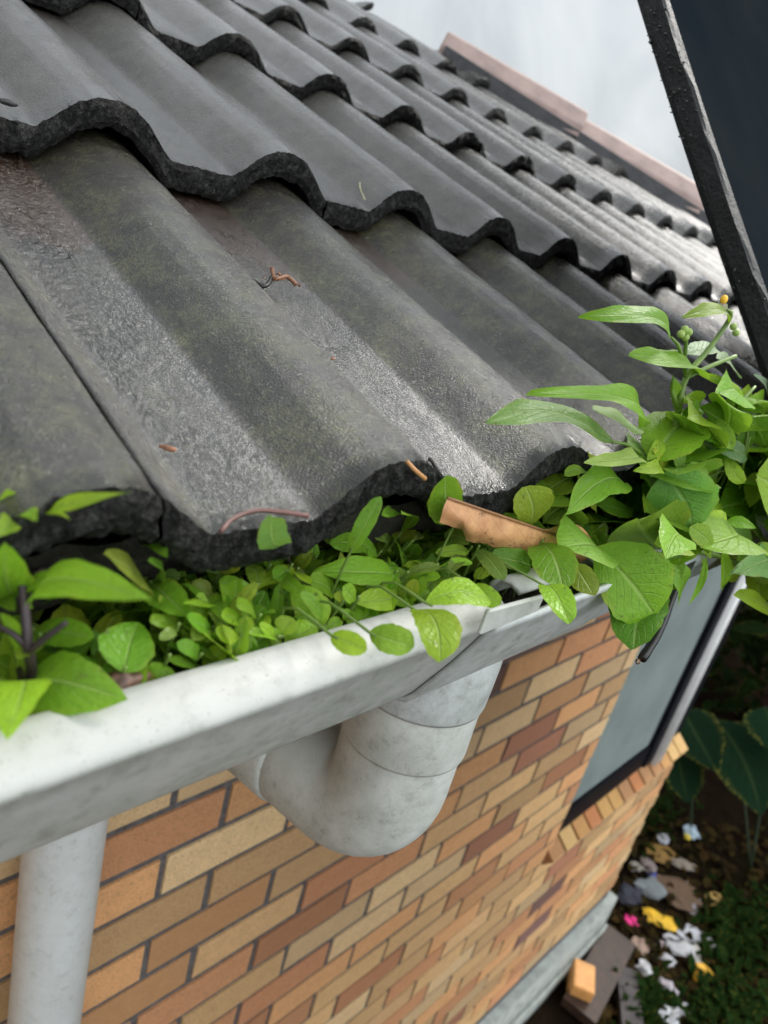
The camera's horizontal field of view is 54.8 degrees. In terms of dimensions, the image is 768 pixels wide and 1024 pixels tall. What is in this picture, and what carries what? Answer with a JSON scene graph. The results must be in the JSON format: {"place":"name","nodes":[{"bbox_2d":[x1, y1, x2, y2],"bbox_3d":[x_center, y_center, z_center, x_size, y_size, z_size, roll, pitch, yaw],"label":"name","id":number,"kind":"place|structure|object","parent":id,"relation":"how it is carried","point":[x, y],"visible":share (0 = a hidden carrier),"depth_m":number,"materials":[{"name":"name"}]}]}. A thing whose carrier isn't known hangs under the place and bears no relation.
{"place":"outdoors","nodes":[
{"label":"outdoors","id":0,"kind":"place"},
{"bbox_2d":[348,0,693,180],"label":"sky","id":1,"kind":"structure","parent":0,"point":[597,55],"materials":[{"name":"white"}]},
{"bbox_2d":[523,606,767,1023],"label":"ground","id":2,"kind":"structure","parent":0,"point":[719,799],"depth_m":4.57,"materials":[{"name":"soil"}]},
{"bbox_2d":[0,0,767,1023],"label":"house","id":3,"kind":"structure","parent":2,"relation":"on","point":[178,178],"depth_m":0.77,"materials":[{"name":"brick"}]},
{"bbox_2d":[7,707,478,1023],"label":"drainpipe","id":4,"kind":"object","parent":3,"relation":"attached to","point":[377,781],"visible":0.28,"depth_m":0.56,"materials":[{"name":"plastic"}]},
{"bbox_2d":[218,508,309,532],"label":"twig","id":5,"kind":"object","parent":3,"relation":"on","point":[223,528],"visible":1,"depth_m":0.29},
{"bbox_2d":[270,266,297,286],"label":"twig","id":6,"kind":"object","parent":3,"relation":"on","point":[287,277],"visible":1,"depth_m":0.49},
{"bbox_2d":[0,515,767,862],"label":"roof gutter","id":7,"kind":"object","parent":3,"relation":"attached to","point":[62,775],"visible":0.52,"depth_m":0.29,"materials":[{"name":"white plastic"}]},
{"bbox_2d":[0,489,152,739],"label":"weed plant","id":8,"kind":"object","parent":7,"relation":"in","point":[64,683],"visible":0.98,"depth_m":0.23,"materials":[{"name":"green plant"}]},
{"bbox_2d":[196,616,268,660],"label":"gutter seedling","id":9,"kind":"object","parent":7,"relation":"in","point":[241,647],"visible":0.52,"depth_m":0.29,"materials":[{"name":"green plant"}]},
{"bbox_2d":[328,581,396,624],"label":"gutter seedling","id":10,"kind":"object","parent":7,"relation":"in","point":[373,613],"visible":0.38,"depth_m":0.35,"materials":[{"name":"green plant"}]},
{"bbox_2d":[0,468,759,675],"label":"gutter mud","id":11,"kind":"structure","parent":7,"relation":"in","point":[46,614],"depth_m":0.45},
{"bbox_2d":[0,615,90,665],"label":"gutter seedling","id":12,"kind":"object","parent":11,"relation":"on","point":[41,656],"visible":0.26,"depth_m":0.27,"materials":[{"name":"green plant"}]},
{"bbox_2d":[0,633,93,680],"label":"gutter seedling","id":13,"kind":"object","parent":11,"relation":"on","point":[6,646],"visible":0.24,"depth_m":0.26,"materials":[{"name":"green plant"}]},
{"bbox_2d":[16,618,93,658],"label":"gutter seedling","id":14,"kind":"object","parent":11,"relation":"on","point":[73,633],"visible":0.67,"depth_m":0.26,"materials":[{"name":"green plant"}]},
{"bbox_2d":[62,598,109,641],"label":"gutter seedling","id":15,"kind":"object","parent":11,"relation":"on","point":[75,601],"visible":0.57,"depth_m":0.31,"materials":[{"name":"green plant"}]},
{"bbox_2d":[51,605,121,656],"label":"gutter seedling","id":16,"kind":"object","parent":11,"relation":"on","point":[104,623],"visible":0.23,"depth_m":0.30,"materials":[{"name":"green plant"}]},
{"bbox_2d":[89,630,114,669],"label":"gutter seedling","id":17,"kind":"object","parent":11,"relation":"on","point":[94,647],"visible":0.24,"depth_m":0.28,"materials":[{"name":"green plant"}]},
{"bbox_2d":[64,581,148,625],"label":"gutter seedling","id":18,"kind":"object","parent":11,"relation":"on","point":[88,606],"visible":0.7,"depth_m":0.31,"materials":[{"name":"green plant"}]},
{"bbox_2d":[84,656,147,683],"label":"gutter seedling","id":19,"kind":"object","parent":11,"relation":"on","point":[106,668],"visible":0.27,"depth_m":0.27,"materials":[{"name":"green plant"}]},
{"bbox_2d":[90,576,152,617],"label":"gutter seedling","id":20,"kind":"object","parent":11,"relation":"on","point":[108,607],"visible":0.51,"depth_m":0.31,"materials":[{"name":"green plant"}]},
{"bbox_2d":[98,622,154,672],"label":"gutter seedling","id":21,"kind":"object","parent":11,"relation":"on","point":[126,647],"visible":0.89,"depth_m":0.26,"materials":[{"name":"green plant"}]},
{"bbox_2d":[104,548,153,609],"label":"gutter seedling","id":22,"kind":"object","parent":11,"relation":"on","point":[122,561],"visible":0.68,"depth_m":0.26,"materials":[{"name":"green plant"}]},
{"bbox_2d":[107,669,151,689],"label":"dead leaf","id":23,"kind":"object","parent":11,"relation":"on","point":[123,680],"visible":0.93,"depth_m":0.26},
{"bbox_2d":[111,601,163,626],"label":"gutter seedling","id":24,"kind":"object","parent":11,"relation":"on","point":[130,616],"visible":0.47,"depth_m":0.31,"materials":[{"name":"green plant"}]},
{"bbox_2d":[132,600,151,629],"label":"gutter seedling","id":25,"kind":"object","parent":11,"relation":"on","point":[135,604],"visible":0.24,"depth_m":0.31,"materials":[{"name":"green plant"}]},
{"bbox_2d":[147,662,174,681],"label":"gutter seedling","id":26,"kind":"object","parent":11,"relation":"on","point":[157,670],"visible":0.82,"depth_m":0.27,"materials":[{"name":"green plant"}]},
{"bbox_2d":[136,543,189,621],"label":"gutter seedling","id":27,"kind":"object","parent":11,"relation":"on","point":[167,586],"visible":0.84,"depth_m":0.29,"materials":[{"name":"green plant"}]},
{"bbox_2d":[150,614,183,663],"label":"gutter seedling","id":28,"kind":"object","parent":11,"relation":"on","point":[170,626],"visible":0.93,"depth_m":0.28,"materials":[{"name":"green plant"}]},
{"bbox_2d":[149,607,212,662],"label":"gutter seedling","id":29,"kind":"object","parent":11,"relation":"on","point":[158,657],"visible":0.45,"depth_m":0.30,"materials":[{"name":"green plant"}]},
{"bbox_2d":[151,625,212,665],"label":"gutter seedling","id":30,"kind":"object","parent":11,"relation":"on","point":[160,643],"visible":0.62,"depth_m":0.30,"materials":[{"name":"green plant"}]},
{"bbox_2d":[151,570,214,599],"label":"gutter seedling","id":31,"kind":"object","parent":11,"relation":"on","point":[190,577],"visible":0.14,"depth_m":0.34,"materials":[{"name":"green plant"}]},
{"bbox_2d":[164,592,224,670],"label":"gutter seedling","id":32,"kind":"object","parent":11,"relation":"on","point":[202,611],"visible":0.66,"depth_m":0.29,"materials":[{"name":"green plant"}]},
{"bbox_2d":[163,639,226,669],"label":"gutter seedling","id":33,"kind":"object","parent":11,"relation":"on","point":[188,647],"visible":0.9,"depth_m":0.28,"materials":[{"name":"green plant"}]},
{"bbox_2d":[158,594,231,645],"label":"gutter seedling","id":34,"kind":"object","parent":11,"relation":"on","point":[228,602],"visible":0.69,"depth_m":0.30,"materials":[{"name":"green plant"}]},
{"bbox_2d":[187,612,215,640],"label":"gutter seedling","id":35,"kind":"object","parent":11,"relation":"on","point":[198,622],"visible":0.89,"depth_m":0.28,"materials":[{"name":"green plant"}]},
{"bbox_2d":[183,579,234,624],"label":"gutter seedling","id":36,"kind":"object","parent":11,"relation":"on","point":[217,608],"visible":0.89,"depth_m":0.30,"materials":[{"name":"green plant"}]},
{"bbox_2d":[176,582,257,626],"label":"gutter seedling","id":37,"kind":"object","parent":11,"relation":"on","point":[248,593],"visible":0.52,"depth_m":0.31,"materials":[{"name":"green plant"}]},
{"bbox_2d":[177,579,266,640],"bbox_3d":[-0.070,0.049,0.308,0.036,0.029,0.034,-9,32,-46],"label":"gutter seedling","id":38,"kind":"object","parent":11,"relation":"on","point":[235,587],"visible":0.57,"depth_m":0.32,"materials":[{"name":"green plant"}]},
{"bbox_2d":[182,581,269,627],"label":"gutter seedling","id":39,"kind":"object","parent":11,"relation":"on","point":[261,598],"visible":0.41,"depth_m":0.32,"materials":[{"name":"green plant"}]},
{"bbox_2d":[198,602,255,662],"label":"gutter seedling","id":40,"kind":"object","parent":11,"relation":"on","point":[252,617],"visible":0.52,"depth_m":0.29,"materials":[{"name":"green plant"}]},
{"bbox_2d":[206,567,257,598],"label":"gutter seedling","id":41,"kind":"object","parent":11,"relation":"on","point":[225,579],"visible":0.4,"depth_m":0.33,"materials":[{"name":"green plant"}]},
{"bbox_2d":[216,607,253,644],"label":"gutter seedling","id":42,"kind":"object","parent":11,"relation":"on","point":[228,615],"visible":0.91,"depth_m":0.29,"materials":[{"name":"green plant"}]},
{"bbox_2d":[201,612,279,662],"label":"gutter seedling","id":43,"kind":"object","parent":11,"relation":"on","point":[215,618],"visible":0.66,"depth_m":0.30,"materials":[{"name":"green plant"}]},
{"bbox_2d":[236,597,274,623],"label":"gutter seedling","id":44,"kind":"object","parent":11,"relation":"on","point":[242,604],"visible":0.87,"depth_m":0.30,"materials":[{"name":"green plant"}]},
{"bbox_2d":[245,559,294,590],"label":"gutter seedling","id":45,"kind":"object","parent":11,"relation":"on","point":[259,575],"visible":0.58,"depth_m":0.33,"materials":[{"name":"green plant"}]},
{"bbox_2d":[249,615,296,639],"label":"gutter seedling","id":46,"kind":"object","parent":11,"relation":"on","point":[285,625],"visible":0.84,"depth_m":0.31,"materials":[{"name":"green plant"}]},
{"bbox_2d":[257,515,290,563],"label":"gutter seedling","id":47,"kind":"object","parent":11,"relation":"on","point":[273,534],"visible":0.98,"depth_m":0.29,"materials":[{"name":"green plant"}]},
{"bbox_2d":[268,583,283,627],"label":"gutter seedling","id":48,"kind":"object","parent":11,"relation":"on","point":[277,602],"visible":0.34,"depth_m":0.33,"materials":[{"name":"green plant"}]},
{"bbox_2d":[272,563,301,592],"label":"gutter seedling","id":49,"kind":"object","parent":11,"relation":"on","point":[290,583],"visible":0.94,"depth_m":0.33,"materials":[{"name":"green plant"}]},
{"bbox_2d":[263,560,323,590],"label":"gutter seedling","id":50,"kind":"object","parent":11,"relation":"on","point":[314,565],"visible":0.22,"depth_m":0.37,"materials":[{"name":"green plant"}]},
{"bbox_2d":[256,590,330,622],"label":"gutter seedling","id":51,"kind":"object","parent":11,"relation":"on","point":[287,600],"visible":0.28,"depth_m":0.34,"materials":[{"name":"green plant"}]},
{"bbox_2d":[270,619,318,644],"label":"gutter seedling","id":52,"kind":"object","parent":11,"relation":"on","point":[305,628],"visible":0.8,"depth_m":0.32,"materials":[{"name":"green plant"}]},
{"bbox_2d":[284,544,318,590],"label":"gutter seedling","id":53,"kind":"object","parent":11,"relation":"on","point":[303,561],"visible":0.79,"depth_m":0.36,"materials":[{"name":"green plant"}]},
{"bbox_2d":[290,585,330,631],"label":"gutter seedling","id":54,"kind":"object","parent":11,"relation":"on","point":[306,599],"visible":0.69,"depth_m":0.33,"materials":[{"name":"green plant"}]},
{"bbox_2d":[280,607,379,655],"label":"gutter seedling","id":55,"kind":"object","parent":11,"relation":"on","point":[349,642],"visible":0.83,"depth_m":0.29,"materials":[{"name":"green plant"}]},
{"bbox_2d":[310,572,350,624],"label":"gutter seedling","id":56,"kind":"object","parent":11,"relation":"on","point":[322,583],"visible":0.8,"depth_m":0.34,"materials":[{"name":"green plant"}]},
{"bbox_2d":[328,496,381,600],"bbox_3d":[-0.018,0.033,0.347,0.016,0.088,0.010,12,22,-8],"label":"gutter seedling","id":57,"kind":"object","parent":11,"relation":"on","point":[365,522],"visible":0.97,"depth_m":0.33,"materials":[{"name":"green plant"}]},
{"bbox_2d":[313,532,397,585],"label":"gutter seedling","id":58,"kind":"object","parent":11,"relation":"on","point":[363,570],"visible":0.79,"depth_m":0.36,"materials":[{"name":"green plant"}]},
{"bbox_2d":[322,562,398,597],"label":"gutter seedling","id":59,"kind":"object","parent":11,"relation":"on","point":[359,590],"visible":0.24,"depth_m":0.37,"materials":[{"name":"green plant"}]},
{"bbox_2d":[319,600,414,655],"bbox_3d":[-0.007,0.062,0.329,0.039,0.056,0.057,-9,32,-46],"label":"gutter seedling","id":60,"kind":"object","parent":11,"relation":"on","point":[393,639],"visible":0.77,"depth_m":0.30,"materials":[{"name":"green plant"}]},
{"bbox_2d":[342,583,392,625],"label":"gutter seedling","id":61,"kind":"object","parent":11,"relation":"on","point":[378,599],"visible":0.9,"depth_m":0.34,"materials":[{"name":"green plant"}]},
{"bbox_2d":[375,530,415,559],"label":"gutter seedling","id":62,"kind":"object","parent":11,"relation":"on","point":[406,535],"visible":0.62,"depth_m":0.43,"materials":[{"name":"green plant"}]},
{"bbox_2d":[383,577,412,609],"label":"gutter seedling","id":63,"kind":"object","parent":11,"relation":"on","point":[396,586],"visible":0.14,"depth_m":0.38,"materials":[{"name":"green plant"}]},
{"bbox_2d":[375,506,423,563],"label":"gutter seedling","id":64,"kind":"object","parent":11,"relation":"on","point":[410,521],"visible":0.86,"depth_m":0.40,"materials":[{"name":"green plant"}]},
{"bbox_2d":[394,576,427,610],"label":"gutter seedling","id":65,"kind":"object","parent":11,"relation":"on","point":[422,580],"visible":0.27,"depth_m":0.37,"materials":[{"name":"green plant"}]},
{"bbox_2d":[365,579,462,661],"bbox_3d":[0.006,0.061,0.340,0.037,0.061,0.086,12,22,-8],"label":"gutter seedling","id":66,"kind":"object","parent":11,"relation":"on","point":[440,631],"visible":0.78,"depth_m":0.31,"materials":[{"name":"green plant"}]},
{"bbox_2d":[377,540,453,566],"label":"gutter seedling","id":67,"kind":"object","parent":11,"relation":"on","point":[415,550],"visible":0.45,"depth_m":0.42,"materials":[{"name":"green plant"}]},
{"bbox_2d":[400,562,440,581],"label":"gutter seedling","id":68,"kind":"object","parent":11,"relation":"on","point":[419,569],"visible":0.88,"depth_m":0.38,"materials":[{"name":"green plant"}]},
{"bbox_2d":[413,532,463,561],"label":"gutter seedling","id":69,"kind":"object","parent":11,"relation":"on","point":[425,548],"visible":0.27,"depth_m":0.44,"materials":[{"name":"green plant"}]},
{"bbox_2d":[380,567,501,607],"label":"gutter seedling","id":70,"kind":"object","parent":11,"relation":"on","point":[459,589],"visible":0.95,"depth_m":0.35,"materials":[{"name":"green plant"}]},
{"bbox_2d":[427,475,462,562],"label":"gutter seedling","id":71,"kind":"object","parent":11,"relation":"on","point":[445,487],"visible":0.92,"depth_m":0.37,"materials":[{"name":"green plant"}]},
{"bbox_2d":[440,528,466,572],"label":"gutter seedling","id":72,"kind":"object","parent":11,"relation":"on","point":[452,565],"visible":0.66,"depth_m":0.39,"materials":[{"name":"green plant"}]},
{"bbox_2d":[436,529,472,565],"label":"gutter seedling","id":73,"kind":"object","parent":11,"relation":"on","point":[458,536],"visible":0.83,"depth_m":0.41,"materials":[{"name":"green plant"}]},
{"bbox_2d":[438,557,481,576],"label":"gutter seedling","id":74,"kind":"object","parent":11,"relation":"on","point":[472,567],"visible":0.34,"depth_m":0.43,"materials":[{"name":"green plant"}]},
{"bbox_2d":[463,545,530,594],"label":"gutter seedling","id":75,"kind":"object","parent":11,"relation":"on","point":[493,565],"visible":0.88,"depth_m":0.41,"materials":[{"name":"green plant"}]},
{"bbox_2d":[481,512,545,547],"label":"gutter seedling","id":76,"kind":"object","parent":11,"relation":"on","point":[537,523],"visible":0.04,"depth_m":0.47,"materials":[{"name":"green plant"}]},
{"bbox_2d":[473,539,578,623],"bbox_3d":[0.084,0.049,0.404,0.048,0.054,0.094,4,24,-25],"label":"gutter seedling","id":77,"kind":"object","parent":11,"relation":"on","point":[555,565],"visible":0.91,"depth_m":0.40,"materials":[{"name":"green plant"}]},
{"bbox_2d":[513,485,554,524],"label":"gutter seedling","id":78,"kind":"object","parent":11,"relation":"on","point":[532,504],"visible":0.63,"depth_m":0.43,"materials":[{"name":"green plant"}]},
{"bbox_2d":[512,563,599,597],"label":"gutter seedling","id":79,"kind":"object","parent":11,"relation":"on","point":[586,581],"visible":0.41,"depth_m":0.40,"materials":[{"name":"green plant"}]},
{"bbox_2d":[594,521,609,543],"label":"gutter seedling","id":80,"kind":"object","parent":11,"relation":"on","point":[603,537],"visible":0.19,"depth_m":0.51,"materials":[{"name":"green plant"}]},
{"bbox_2d":[485,295,767,649],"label":"nightshade weed","id":81,"kind":"object","parent":11,"relation":"on","point":[692,492],"visible":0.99,"depth_m":0.51,"materials":[{"name":"green plant"}]},
{"bbox_2d":[439,496,590,562],"bbox_3d":[0.085,0.013,0.430,0.172,0.060,0.007,-7,30,-43],"label":"dry leaf","id":82,"kind":"object","parent":81,"relation":"on","point":[475,524],"visible":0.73,"depth_m":0.40,"materials":[{"name":"plant"}]},
{"bbox_2d":[397,567,436,602],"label":"gutter seedling","id":83,"kind":"object","parent":7,"relation":"in","point":[430,584],"visible":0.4,"depth_m":0.38,"materials":[{"name":"green plant"}]},
{"bbox_2d":[634,561,695,664],"bbox_3d":[0.265,0.037,0.626,0.023,0.110,0.264,27,25,28],"label":"dead twig","id":84,"kind":"object","parent":7,"relation":"hanging from","point":[645,653],"visible":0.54,"depth_m":0.56,"materials":[{"name":"brown wood"}]},
{"bbox_2d":[558,565,747,832],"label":"window","id":85,"kind":"structure","parent":3,"relation":"in","point":[654,702],"depth_m":2.65,"materials":[{"name":"grey glass"}]},
{"bbox_2d":[560,923,635,1023],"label":"timber plank","id":86,"kind":"object","parent":2,"relation":"on","point":[611,947],"visible":0.92,"depth_m":3.51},
{"bbox_2d":[566,958,594,1002],"bbox_3d":[0.911,2.173,3.414,0.109,0.110,0.150,19,22,10],"label":"clay block","id":87,"kind":"object","parent":86,"relation":"on","point":[581,979],"depth_m":3.38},
{"bbox_2d":[616,967,642,1023],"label":"timber plank","id":88,"kind":"object","parent":2,"relation":"on","point":[626,1013],"visible":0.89,"depth_m":3.42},
{"bbox_2d":[631,936,648,955],"bbox_3d":[1.294,2.192,3.749,0.131,0.019,0.094,-9,32,-46],"label":"paper scrap","id":89,"kind":"object","parent":2,"relation":"on","point":[642,945],"visible":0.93,"depth_m":3.75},
{"bbox_2d":[635,959,652,975],"bbox_3d":[1.278,2.233,3.618,0.092,0.036,0.094,-9,32,-46],"label":"paper scrap","id":90,"kind":"object","parent":2,"relation":"on","point":[643,967],"visible":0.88,"depth_m":3.61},
{"bbox_2d":[634,875,667,899],"bbox_3d":[1.486,2.077,4.118,0.195,0.053,0.170,-9,32,-46],"label":"plastic bottle","id":91,"kind":"object","parent":2,"relation":"on","point":[651,887],"visible":0.99,"depth_m":4.08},
{"bbox_2d":[642,907,677,931],"bbox_3d":[1.468,2.160,3.932,0.203,0.028,0.113,19,22,10],"label":"packet","id":92,"kind":"object","parent":2,"relation":"on","point":[668,922],"visible":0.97,"depth_m":3.92},
{"bbox_2d":[644,842,675,863],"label":"fallen leaf","id":93,"kind":"object","parent":2,"relation":"on","point":[663,854],"visible":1,"depth_m":4.38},
{"bbox_2d":[658,1005,679,1023],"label":"plastic bag","id":94,"kind":"object","parent":2,"relation":"on","point":[671,1019],"visible":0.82,"depth_m":3.40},
{"bbox_2d":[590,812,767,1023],"bbox_3d":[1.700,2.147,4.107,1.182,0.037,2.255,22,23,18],"label":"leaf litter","id":95,"kind":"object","parent":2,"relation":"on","point":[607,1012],"visible":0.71,"depth_m":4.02,"materials":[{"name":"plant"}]},
{"bbox_2d":[617,882,641,909],"bbox_3d":[1.337,2.079,4.021,0.151,0.050,0.147,17,22,5],"label":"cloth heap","id":96,"kind":"object","parent":95,"relation":"on","point":[628,894],"visible":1,"depth_m":4.00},
{"bbox_2d":[683,824,700,839],"bbox_3d":[1.921,1.991,4.621,0.111,0.044,0.108,6,23,-21],"label":"carton scrap","id":97,"kind":"object","parent":95,"relation":"on","point":[692,832],"visible":0.99,"depth_m":4.61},
{"bbox_2d":[655,874,702,912],"bbox_3d":[1.639,2.124,4.133,0.259,0.025,0.229,14,22,-2],"label":"cardboard sheet","id":98,"kind":"object","parent":2,"relation":"on","point":[682,891],"visible":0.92,"depth_m":4.13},
{"bbox_2d":[663,932,695,958],"bbox_3d":[1.529,2.229,3.804,0.185,0.029,0.127,18,22,8],"label":"paper scrap","id":99,"kind":"object","parent":2,"relation":"on","point":[682,948],"visible":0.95,"depth_m":3.79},
{"bbox_2d":[671,858,696,870],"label":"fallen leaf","id":100,"kind":"object","parent":2,"relation":"on","point":[681,862],"visible":1,"depth_m":4.35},
{"bbox_2d":[612,781,767,1023],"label":"ground cover","id":101,"kind":"object","parent":2,"relation":"on","point":[654,1000],"visible":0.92,"depth_m":3.71,"materials":[{"name":"green plant"}]},
{"bbox_2d":[676,924,709,943],"bbox_3d":[1.633,2.220,3.893,0.193,0.029,0.119,4,24,-26],"label":"wrapper","id":102,"kind":"object","parent":2,"relation":"on","point":[695,932],"visible":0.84,"depth_m":3.88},
{"bbox_2d":[665,709,725,826],"bbox_3d":[1.781,1.589,4.468,0.414,0.818,0.366,-9,32,-46],"label":"taro plant","id":103,"kind":"object","parent":2,"relation":"on","point":[702,734],"visible":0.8,"depth_m":4.32,"materials":[{"name":"green plant"}]},
{"bbox_2d":[637,0,767,384],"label":"leaning board","id":104,"kind":"object","parent":2,"relation":"on","point":[711,57],"visible":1,"depth_m":0.69,"materials":[{"name":"wood"}]},
{"bbox_2d":[700,600,767,717],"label":"garden shrub","id":105,"kind":"object","parent":2,"relation":"on","point":[750,633],"visible":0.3,"depth_m":5.91,"materials":[{"name":"green plant"}]},
{"bbox_2d":[713,707,767,868],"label":"taro plant","id":106,"kind":"object","parent":2,"relation":"on","point":[742,772],"visible":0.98,"depth_m":4.23,"materials":[{"name":"green plant"}]},
{"bbox_2d":[640,856,656,872],"bbox_3d":[1.524,2.030,4.273,0.095,0.038,0.112,-9,32,-46],"label":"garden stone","id":107,"kind":"object","parent":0,"point":[648,863],"visible":1,"depth_m":4.26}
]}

